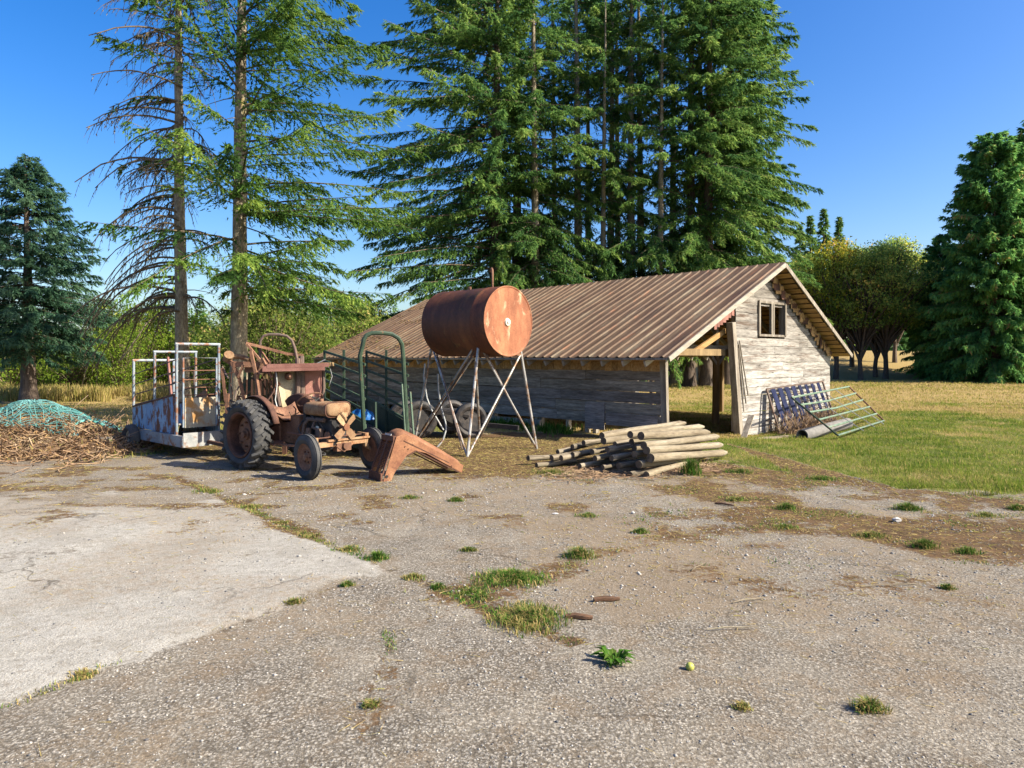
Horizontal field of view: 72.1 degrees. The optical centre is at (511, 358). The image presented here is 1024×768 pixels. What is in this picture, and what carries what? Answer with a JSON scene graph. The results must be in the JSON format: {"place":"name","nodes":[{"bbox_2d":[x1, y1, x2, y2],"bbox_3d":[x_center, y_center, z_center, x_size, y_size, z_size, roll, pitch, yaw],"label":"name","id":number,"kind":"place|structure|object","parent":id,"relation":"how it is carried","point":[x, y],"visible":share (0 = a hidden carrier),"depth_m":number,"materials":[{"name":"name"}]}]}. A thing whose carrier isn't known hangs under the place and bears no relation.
{"place":"outdoors","nodes":[
{"label":"outdoors","id":0,"kind":"place"},
{"bbox_2d":[0,380,329,401],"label":"tall grass","id":1,"kind":"structure","parent":0,"point":[66,393],"depth_m":30.60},
{"bbox_2d":[0,351,1023,767],"bbox_3d":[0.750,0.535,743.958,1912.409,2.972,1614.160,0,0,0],"label":"ground","id":2,"kind":"structure","parent":0,"point":[774,645],"depth_m":4.99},
{"bbox_2d":[0,331,50,386],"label":"shrub","id":3,"kind":"object","parent":2,"relation":"on","point":[12,375],"visible":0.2,"depth_m":38.47,"materials":[{"name":"green plant"}]},
{"bbox_2d":[0,153,126,403],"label":"fir tree","id":4,"kind":"object","parent":2,"relation":"on","point":[24,342],"visible":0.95,"depth_m":28.67,"materials":[{"name":"green plant"}]},
{"bbox_2d":[36,333,110,388],"bbox_3d":[-23.628,0.442,37.871,4.402,3.863,4.641,0,0,-44],"label":"shrub","id":5,"kind":"object","parent":2,"relation":"on","point":[75,376],"visible":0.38,"depth_m":37.48,"materials":[{"name":"green plant"}]},
{"bbox_2d":[67,666,100,680],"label":"weed tuft","id":6,"kind":"object","parent":2,"relation":"on","point":[79,674],"visible":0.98,"depth_m":4.09,"materials":[{"name":"yellow plant"}]},
{"bbox_2d":[0,395,169,475],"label":"brush heap","id":7,"kind":"object","parent":2,"relation":"on","point":[27,443],"visible":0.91,"depth_m":13.56,"materials":[{"name":"brown plant"}]},
{"bbox_2d":[0,399,122,435],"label":"netting","id":8,"kind":"object","parent":7,"relation":"on","point":[39,402],"visible":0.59,"depth_m":14.33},
{"bbox_2d":[72,297,134,376],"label":"shrub","id":9,"kind":"object","parent":2,"relation":"on","point":[109,314],"visible":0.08,"depth_m":45.61,"materials":[{"name":"green plant"}]},
{"bbox_2d":[69,333,142,386],"bbox_3d":[-23.457,0.438,39.900,4.641,3.863,4.402,0,0,-29],"label":"shrub","id":10,"kind":"object","parent":2,"relation":"on","point":[105,374],"visible":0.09,"depth_m":39.43,"materials":[{"name":"green plant"}]},
{"bbox_2d":[88,316,158,386],"bbox_3d":[-20.397,-0.078,36.835,3.709,4.380,4.042,0,0,-28],"label":"shrub","id":11,"kind":"object","parent":2,"relation":"on","point":[120,374],"visible":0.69,"depth_m":36.68,"materials":[{"name":"green plant"}]},
{"bbox_2d":[94,301,172,384],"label":"shrub","id":12,"kind":"object","parent":2,"relation":"on","point":[157,345],"visible":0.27,"depth_m":41.84,"materials":[{"name":"green plant"}]},
{"bbox_2d":[71,0,234,401],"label":"dead spruce","id":13,"kind":"object","parent":2,"relation":"on","point":[181,297],"visible":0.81,"depth_m":22.86,"materials":[{"name":"green plant"}]},
{"bbox_2d":[125,298,201,383],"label":"shrub","id":14,"kind":"object","parent":2,"relation":"on","point":[166,334],"visible":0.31,"depth_m":42.48,"materials":[{"name":"green plant"}]},
{"bbox_2d":[122,342,223,447],"bbox_3d":[-6.174,0.787,13.638,3.627,2.166,1.414,0,0,42],"label":"loading chute","id":15,"kind":"object","parent":2,"relation":"on","point":[196,418],"visible":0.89,"depth_m":13.56,"materials":[{"name":"white metal"}]},
{"bbox_2d":[165,312,218,384],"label":"shrub","id":16,"kind":"object","parent":2,"relation":"on","point":[196,324],"visible":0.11,"depth_m":43.77,"materials":[{"name":"green plant"}]},
{"bbox_2d":[188,322,229,385],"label":"shrub","id":17,"kind":"object","parent":2,"relation":"on","point":[190,347],"visible":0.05,"depth_m":41.18,"materials":[{"name":"green plant"}]},
{"bbox_2d":[171,295,319,391],"bbox_3d":[-12.002,-0.387,33.205,7.293,6.229,7.754,0,0,-22],"label":"bush","id":18,"kind":"object","parent":2,"relation":"on","point":[208,351],"visible":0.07,"depth_m":31.91,"materials":[{"name":"green plant"}]},
{"bbox_2d":[72,0,432,406],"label":"spruce tree","id":19,"kind":"object","parent":2,"relation":"on","point":[236,278],"visible":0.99,"depth_m":20.90,"materials":[{"name":"green plant"}]},
{"bbox_2d":[189,298,353,402],"bbox_3d":[-10.170,-0.367,30.215,7.754,6.229,7.293,0,0,0],"label":"bush","id":20,"kind":"object","parent":2,"relation":"on","point":[263,322],"visible":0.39,"depth_m":29.17,"materials":[{"name":"green plant"}]},
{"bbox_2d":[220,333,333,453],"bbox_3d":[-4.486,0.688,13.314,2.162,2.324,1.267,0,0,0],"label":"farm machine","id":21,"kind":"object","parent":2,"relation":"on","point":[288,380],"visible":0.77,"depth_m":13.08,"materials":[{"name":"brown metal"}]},
{"bbox_2d":[248,308,348,387],"bbox_3d":[-10.195,-0.146,32.857,6.525,5.574,6.938,0,0,-7],"label":"bush","id":22,"kind":"object","parent":2,"relation":"on","point":[321,344],"visible":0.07,"depth_m":32.23,"materials":[{"name":"green plant"}]},
{"bbox_2d":[219,392,381,479],"bbox_3d":[-3.602,1.211,11.945,2.932,1.304,1.595,0,0,38],"label":"tractor","id":23,"kind":"object","parent":2,"relation":"on","point":[308,430],"visible":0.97,"depth_m":11.57,"materials":[{"name":"metal"}]},
{"bbox_2d":[302,286,390,386],"bbox_3d":[-8.879,-0.616,36.808,8.570,6.885,8.060,0,0,-15],"label":"bush","id":24,"kind":"object","parent":2,"relation":"on","point":[358,328],"visible":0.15,"depth_m":36.42,"materials":[{"name":"green plant"}]},
{"bbox_2d":[324,299,402,343],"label":"bush","id":25,"kind":"object","parent":2,"relation":"on","point":[379,315],"visible":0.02,"depth_m":43.39,"materials":[{"name":"green plant"}]},
{"bbox_2d":[323,331,414,451],"bbox_3d":[-2.932,0.665,14.020,1.032,2.373,2.260,0,0,-39],"label":"green chute","id":26,"kind":"object","parent":2,"relation":"on","point":[386,420],"visible":0.74,"depth_m":13.79,"materials":[{"name":"paint"}]},
{"bbox_2d":[359,697,381,708],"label":"weed tuft","id":27,"kind":"object","parent":2,"relation":"on","point":[369,703],"visible":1,"depth_m":3.74,"materials":[{"name":"green plant"}]},
{"bbox_2d":[364,549,390,560],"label":"weed tuft","id":28,"kind":"object","parent":2,"relation":"on","point":[378,555],"visible":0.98,"depth_m":6.46,"materials":[{"name":"green plant"}]},
{"bbox_2d":[368,428,463,481],"bbox_3d":[-1.493,1.475,11.143,1.495,0.770,0.460,0,0,-37],"label":"tractor bonnet","id":29,"kind":"object","parent":2,"relation":"on","point":[396,446],"visible":0.99,"depth_m":10.84,"materials":[{"name":"orange metal"}]},
{"bbox_2d":[1,477,845,707],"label":"crack weeds","id":30,"kind":"object","parent":2,"relation":"on","point":[254,511],"visible":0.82,"depth_m":5.59,"materials":[{"name":"green plant"}]},
{"bbox_2d":[335,0,558,322],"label":"fir tree","id":31,"kind":"object","parent":2,"relation":"on","point":[471,30],"visible":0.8,"depth_m":40.74,"materials":[{"name":"green plant"}]},
{"bbox_2d":[390,400,518,437],"bbox_3d":[-1.416,1.420,16.796,3.170,0.895,1.509,0,0,0],"label":"old cart","id":32,"kind":"object","parent":2,"relation":"on","point":[462,413],"visible":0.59,"depth_m":16.34,"materials":[{"name":"black metal"}]},
{"bbox_2d":[451,585,494,604],"bbox_3d":[-0.294,1.841,5.486,0.385,0.066,0.404,0,0,0],"label":"weed patch","id":33,"kind":"object","parent":2,"relation":"on","point":[475,597],"visible":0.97,"depth_m":5.51,"materials":[{"name":"green plant"}]},
{"bbox_2d":[415,347,537,456],"bbox_3d":[-0.823,0.771,14.839,1.908,2.255,2.809,0,0,-31],"label":"tank stand","id":34,"kind":"object","parent":2,"relation":"on","point":[489,415],"visible":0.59,"depth_m":14.30,"materials":[{"name":"silver metal"}]},
{"bbox_2d":[421,267,531,356],"bbox_3d":[-0.715,-0.926,14.310,1.850,1.788,1.386,0,0,43],"label":"fuel tank","id":35,"kind":"object","parent":34,"relation":"on","point":[469,319],"visible":1,"depth_m":13.79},
{"bbox_2d":[0,287,978,369],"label":"forest","id":36,"kind":"object","parent":2,"relation":"on","point":[901,347],"visible":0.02,"depth_m":114.27,"materials":[{"name":"plant"}]},
{"bbox_2d":[0,471,1023,767],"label":"pebbles","id":37,"kind":"object","parent":2,"relation":"on","point":[558,615],"visible":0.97,"depth_m":5.38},
{"bbox_2d":[467,567,556,588],"bbox_3d":[0.013,1.800,5.894,0.796,0.124,0.562,0,0,0],"label":"weed patch","id":38,"kind":"object","parent":2,"relation":"on","point":[509,576],"visible":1,"depth_m":5.84,"materials":[{"name":"green plant"}]},
{"bbox_2d":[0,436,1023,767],"bbox_3d":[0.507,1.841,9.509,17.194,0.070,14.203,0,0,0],"label":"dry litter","id":39,"kind":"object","parent":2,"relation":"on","point":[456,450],"visible":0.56,"depth_m":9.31,"materials":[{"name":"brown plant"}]},
{"bbox_2d":[1,379,1023,495],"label":"field grass","id":40,"kind":"structure","parent":2,"relation":"on","point":[895,382],"depth_m":21.59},
{"bbox_2d":[457,0,599,289],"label":"fir tree","id":41,"kind":"object","parent":2,"relation":"on","point":[547,96],"visible":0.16,"depth_m":44.60,"materials":[{"name":"green plant"}]},
{"bbox_2d":[483,596,573,638],"bbox_3d":[0.127,1.812,4.992,0.676,0.133,0.806,0,0,0],"label":"weed patch","id":42,"kind":"object","parent":2,"relation":"on","point":[530,616],"visible":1,"depth_m":4.93,"materials":[{"name":"green plant"}]},
{"bbox_2d":[456,0,621,290],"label":"fir tree","id":43,"kind":"object","parent":2,"relation":"on","point":[536,271],"visible":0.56,"depth_m":41.29,"materials":[{"name":"green plant"}]},
{"bbox_2d":[509,0,597,282],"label":"fir tree","id":44,"kind":"object","parent":2,"relation":"on","point":[569,23],"visible":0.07,"depth_m":49.16,"materials":[{"name":"green plant"}]},
{"bbox_2d":[488,416,619,436],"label":"wall weeds","id":45,"kind":"object","parent":2,"relation":"on","point":[548,428],"depth_m":17.84,"materials":[{"name":"green plant"}]},
{"bbox_2d":[535,459,576,467],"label":"log","id":46,"kind":"object","parent":2,"relation":"on","point":[550,463],"visible":0.93,"depth_m":12.06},
{"bbox_2d":[566,612,592,619],"bbox_3d":[0.476,1.827,4.991,0.196,0.045,0.053,0,0,13],"label":"bark chunk","id":47,"kind":"object","parent":2,"relation":"on","point":[575,615],"visible":1,"depth_m":4.97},
{"bbox_2d":[559,545,599,560],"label":"weed tuft","id":48,"kind":"object","parent":2,"relation":"on","point":[577,552],"visible":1,"depth_m":6.50,"materials":[{"name":"green plant"}]},
{"bbox_2d":[527,0,634,280],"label":"fir tree","id":49,"kind":"object","parent":2,"relation":"on","point":[587,7],"visible":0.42,"depth_m":45.71,"materials":[{"name":"green plant"}]},
{"bbox_2d":[312,262,852,434],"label":"barn","id":50,"kind":"structure","parent":2,"relation":"on","point":[596,353],"depth_m":18.93,"materials":[{"name":"brown wood"}]},
{"bbox_2d":[548,0,626,279],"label":"fir tree","id":51,"kind":"object","parent":2,"relation":"on","point":[587,91],"visible":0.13,"depth_m":49.90,"materials":[{"name":"green plant"}]},
{"bbox_2d":[578,459,620,468],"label":"log","id":52,"kind":"object","parent":2,"relation":"on","point":[588,464],"visible":0.66,"depth_m":11.86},
{"bbox_2d":[526,0,674,285],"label":"fir tree","id":53,"kind":"object","parent":2,"relation":"on","point":[610,272],"visible":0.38,"depth_m":42.73,"materials":[{"name":"green plant"}]},
{"bbox_2d":[561,0,658,279],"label":"fir tree","id":54,"kind":"object","parent":2,"relation":"on","point":[611,124],"visible":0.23,"depth_m":47.68,"materials":[{"name":"green plant"}]},
{"bbox_2d":[590,645,635,666],"bbox_3d":[0.629,1.815,4.292,0.258,0.079,0.295,0,0,-42],"label":"leafy weed","id":55,"kind":"object","parent":2,"relation":"on","point":[613,656],"visible":1,"depth_m":4.29,"materials":[{"name":"green plant"}]},
{"bbox_2d":[564,0,665,260],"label":"fir tree","id":56,"kind":"object","parent":2,"relation":"on","point":[617,135],"visible":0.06,"depth_m":50.80,"materials":[{"name":"green plant"}]},
{"bbox_2d":[601,458,643,469],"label":"log","id":57,"kind":"object","parent":2,"relation":"on","point":[608,466],"visible":0.58,"depth_m":11.59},
{"bbox_2d":[593,449,632,460],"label":"log","id":58,"kind":"object","parent":57,"relation":"on","point":[604,456],"visible":0.48,"depth_m":11.85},
{"bbox_2d":[580,0,682,281],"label":"fir tree","id":59,"kind":"object","parent":2,"relation":"on","point":[624,116],"visible":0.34,"depth_m":45.41,"materials":[{"name":"green plant"}]},
{"bbox_2d":[587,0,698,276],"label":"fir tree","id":60,"kind":"object","parent":2,"relation":"on","point":[639,159],"visible":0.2,"depth_m":47.20,"materials":[{"name":"green plant"}]},
{"bbox_2d":[532,458,754,483],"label":"twig litter","id":61,"kind":"object","parent":2,"relation":"on","point":[615,472],"visible":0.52,"depth_m":11.31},
{"bbox_2d":[643,461,687,475],"bbox_3d":[2.523,1.801,11.480,0.138,0.116,1.368,0,1,40],"label":"log","id":62,"kind":"object","parent":2,"relation":"on","point":[658,470],"visible":0.76,"depth_m":11.31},
{"bbox_2d":[635,458,698,467],"bbox_3d":[2.663,1.727,11.827,0.160,0.120,2.035,0,-3,40],"label":"log","id":63,"kind":"object","parent":2,"relation":"on","point":[642,464],"visible":0.45,"depth_m":11.33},
{"bbox_2d":[632,450,701,457],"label":"log","id":64,"kind":"object","parent":2,"relation":"on","point":[635,454],"visible":0.16,"depth_m":11.29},
{"bbox_2d":[629,438,674,444],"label":"log","id":65,"kind":"object","parent":64,"relation":"on","point":[633,441],"visible":0.18,"depth_m":11.75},
{"bbox_2d":[627,424,704,437],"bbox_3d":[2.806,1.284,12.550,0.162,0.134,2.585,0,-1,43],"label":"log","id":66,"kind":"object","parent":65,"relation":"on","point":[632,434],"visible":0.63,"depth_m":12.43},
{"bbox_2d":[601,0,736,388],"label":"fir tree","id":67,"kind":"object","parent":2,"relation":"on","point":[658,259],"visible":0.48,"depth_m":41.96,"materials":[{"name":"green plant"}]},
{"bbox_2d":[624,1,717,383],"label":"fir tree","id":68,"kind":"object","parent":2,"relation":"on","point":[671,378],"visible":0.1,"depth_m":48.70,"materials":[{"name":"green plant"}]},
{"bbox_2d":[600,0,778,386],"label":"fir tree","id":69,"kind":"object","parent":2,"relation":"on","point":[689,377],"visible":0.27,"depth_m":43.70,"materials":[{"name":"green plant"}]},
{"bbox_2d":[677,454,703,475],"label":"grass clump","id":70,"kind":"object","parent":2,"relation":"on","point":[690,468],"visible":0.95,"depth_m":11.13,"materials":[{"name":"green plant"}]},
{"bbox_2d":[637,3,785,383],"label":"fir tree","id":71,"kind":"object","parent":2,"relation":"on","point":[682,361],"visible":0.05,"depth_m":46.26,"materials":[{"name":"green plant"}]},
{"bbox_2d":[648,0,817,385],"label":"fir tree","id":72,"kind":"object","parent":2,"relation":"on","point":[732,119],"visible":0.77,"depth_m":42.27,"materials":[{"name":"green plant"}]},
{"bbox_2d":[730,699,753,711],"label":"weed tuft","id":73,"kind":"object","parent":2,"relation":"on","point":[741,705],"visible":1,"depth_m":3.72,"materials":[{"name":"green plant"}]},
{"bbox_2d":[699,0,833,385],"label":"fir tree","id":74,"kind":"object","parent":2,"relation":"on","point":[785,197],"visible":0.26,"depth_m":44.68,"materials":[{"name":"green plant"}]},
{"bbox_2d":[565,469,1023,565],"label":"yard weeds","id":75,"kind":"object","parent":2,"relation":"on","point":[813,515],"visible":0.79,"depth_m":8.31,"materials":[{"name":"green plant"}]},
{"bbox_2d":[765,381,835,433],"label":"slatted gate","id":76,"kind":"structure","parent":2,"relation":"on","point":[783,398],"depth_m":19.07,"materials":[{"name":"grey metal"}]},
{"bbox_2d":[799,215,823,279],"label":"conifer","id":77,"kind":"object","parent":2,"relation":"on","point":[811,230],"visible":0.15,"depth_m":111.64,"materials":[{"name":"green plant"}]},
{"bbox_2d":[765,404,859,434],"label":"dry vines","id":78,"kind":"object","parent":2,"relation":"on","point":[808,423],"visible":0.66,"depth_m":18.66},
{"bbox_2d":[789,252,852,315],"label":"broadleaf tree","id":79,"kind":"object","parent":2,"relation":"on","point":[808,256],"visible":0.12,"depth_m":60.46,"materials":[{"name":"green plant"}]},
{"bbox_2d":[795,474,848,482],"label":"weed tuft","id":80,"kind":"object","parent":2,"relation":"on","point":[821,477],"visible":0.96,"depth_m":10.76,"materials":[{"name":"green plant"}]},
{"bbox_2d":[796,418,852,438],"bbox_3d":[8.175,1.840,18.325,2.842,0.420,0.300,0,0,-44],"label":"culvert pipe","id":81,"kind":"object","parent":2,"relation":"on","point":[816,431],"visible":0.73,"depth_m":17.89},
{"bbox_2d":[815,209,846,344],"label":"conifer","id":82,"kind":"object","parent":2,"relation":"on","point":[825,218],"visible":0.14,"depth_m":113.75,"materials":[{"name":"green plant"}]},
{"bbox_2d":[791,386,884,435],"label":"tube gate","id":83,"kind":"structure","parent":2,"relation":"on","point":[837,414],"depth_m":18.73,"materials":[{"name":"metal"}]},
{"bbox_2d":[795,235,885,378],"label":"broadleaf tree","id":84,"kind":"object","parent":2,"relation":"on","point":[831,257],"visible":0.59,"depth_m":59.05,"materials":[{"name":"green plant"}]},
{"bbox_2d":[811,242,872,366],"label":"broadleaf tree","id":85,"kind":"object","parent":2,"relation":"on","point":[851,361],"visible":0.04,"depth_m":65.83,"materials":[{"name":"green plant"}]},
{"bbox_2d":[831,216,864,348],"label":"conifer","id":86,"kind":"object","parent":2,"relation":"on","point":[839,226],"visible":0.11,"depth_m":115.74,"materials":[{"name":"green plant"}]},
{"bbox_2d":[812,245,919,379],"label":"broadleaf tree","id":87,"kind":"object","parent":2,"relation":"on","point":[861,335],"visible":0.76,"depth_m":57.97,"materials":[{"name":"green plant"}]},
{"bbox_2d":[847,694,892,714],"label":"weed tuft","id":88,"kind":"object","parent":2,"relation":"on","point":[871,705],"visible":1,"depth_m":3.70,"materials":[{"name":"green plant"}]},
{"bbox_2d":[851,531,891,538],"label":"weed tuft","id":89,"kind":"object","parent":2,"relation":"on","point":[867,534],"visible":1,"depth_m":7.29,"materials":[{"name":"green plant"}]},
{"bbox_2d":[840,243,927,376],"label":"broadleaf tree","id":90,"kind":"object","parent":2,"relation":"on","point":[874,347],"visible":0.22,"depth_m":59.57,"materials":[{"name":"green plant"}]},
{"bbox_2d":[830,234,947,378],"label":"broadleaf tree","id":91,"kind":"object","parent":2,"relation":"on","point":[885,341],"visible":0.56,"depth_m":58.75,"materials":[{"name":"green plant"}]},
{"bbox_2d":[873,233,924,362],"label":"broadleaf tree","id":92,"kind":"object","parent":2,"relation":"on","point":[895,343],"visible":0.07,"depth_m":68.71,"materials":[{"name":"green plant"}]},
{"bbox_2d":[890,500,925,511],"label":"weed tuft","id":93,"kind":"object","parent":2,"relation":"on","point":[907,506],"visible":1,"depth_m":8.63,"materials":[{"name":"green plant"}]},
{"bbox_2d":[891,247,943,351],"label":"broadleaf tree","id":94,"kind":"object","parent":2,"relation":"on","point":[921,260],"visible":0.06,"depth_m":63.28,"materials":[{"name":"green plant"}]},
{"bbox_2d":[911,537,940,549],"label":"weed tuft","id":95,"kind":"object","parent":2,"relation":"on","point":[923,543],"visible":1,"depth_m":6.88,"materials":[{"name":"green plant"}]},
{"bbox_2d":[894,238,977,378],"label":"cedar tree","id":96,"kind":"object","parent":2,"relation":"on","point":[935,254],"visible":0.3,"depth_m":60.11,"materials":[{"name":"green plant"}]},
{"bbox_2d":[912,130,1023,383],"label":"cedar tree","id":97,"kind":"object","parent":2,"relation":"on","point":[976,232],"visible":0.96,"depth_m":52.38,"materials":[{"name":"green plant"}]},
{"bbox_2d":[950,546,988,555],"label":"weed tuft","id":98,"kind":"object","parent":2,"relation":"on","point":[966,550],"visible":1,"depth_m":6.70,"materials":[{"name":"green plant"}]},
{"bbox_2d":[960,511,1009,518],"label":"weed tuft","id":99,"kind":"object","parent":2,"relation":"on","point":[985,514],"visible":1,"depth_m":8.26,"materials":[{"name":"green plant"}]},
{"bbox_2d":[973,120,1023,375],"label":"cedar tree","id":100,"kind":"object","parent":2,"relation":"on","point":[1020,137],"visible":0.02,"depth_m":55.53,"materials":[{"name":"green plant"}]},
{"bbox_2d":[0,0,1023,351],"label":"sky","id":101,"kind":"structure","parent":0,"point":[900,89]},
{"bbox_2d":[646,449,727,462],"bbox_3d":[3.056,1.649,12.001,0.179,0.144,2.667,0,-4,41],"label":"log","id":102,"kind":"object","parent":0,"point":[659,457],"visible":0.97,"depth_m":11.69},
{"bbox_2d":[605,444,636,452],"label":"log","id":103,"kind":"object","parent":102,"relation":"on","point":[609,449],"visible":0.55,"depth_m":11.85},
{"bbox_2d":[613,439,629,445],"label":"log","id":104,"kind":"object","parent":103,"relation":"on","point":[620,442],"visible":0.27,"depth_m":11.97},
{"bbox_2d":[601,435,630,444],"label":"log","id":105,"kind":"object","parent":104,"relation":"on","point":[608,440],"visible":0.23,"depth_m":12.00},
{"bbox_2d":[599,421,685,438],"bbox_3d":[2.439,1.289,12.856,2.502,0.135,0.153,-2,1,-43],"label":"log","id":106,"kind":"object","parent":105,"relation":"on","point":[620,432],"visible":0.72,"depth_m":12.63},
{"bbox_2d":[643,442,722,454],"bbox_3d":[3.021,1.530,12.101,0.170,0.131,2.673,0,-3,41],"label":"log","id":107,"kind":"object","parent":102,"relation":"on","point":[647,450],"visible":0.98,"depth_m":11.80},
{"bbox_2d":[640,434,719,448],"bbox_3d":[2.998,1.424,12.195,0.150,0.126,2.686,0,-2,42],"label":"log","id":108,"kind":"object","parent":107,"relation":"on","point":[692,439],"visible":0.93,"depth_m":11.98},
{"bbox_2d":[637,429,710,439],"bbox_3d":[2.892,1.320,12.275,0.173,0.139,2.487,0,-3,42],"label":"log","id":109,"kind":"object","parent":108,"relation":"on","point":[664,434],"visible":0.88,"depth_m":11.96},
{"bbox_2d":[610,396,1023,489],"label":"lawn grass","id":110,"kind":"structure","parent":0,"point":[927,484],"depth_m":15.53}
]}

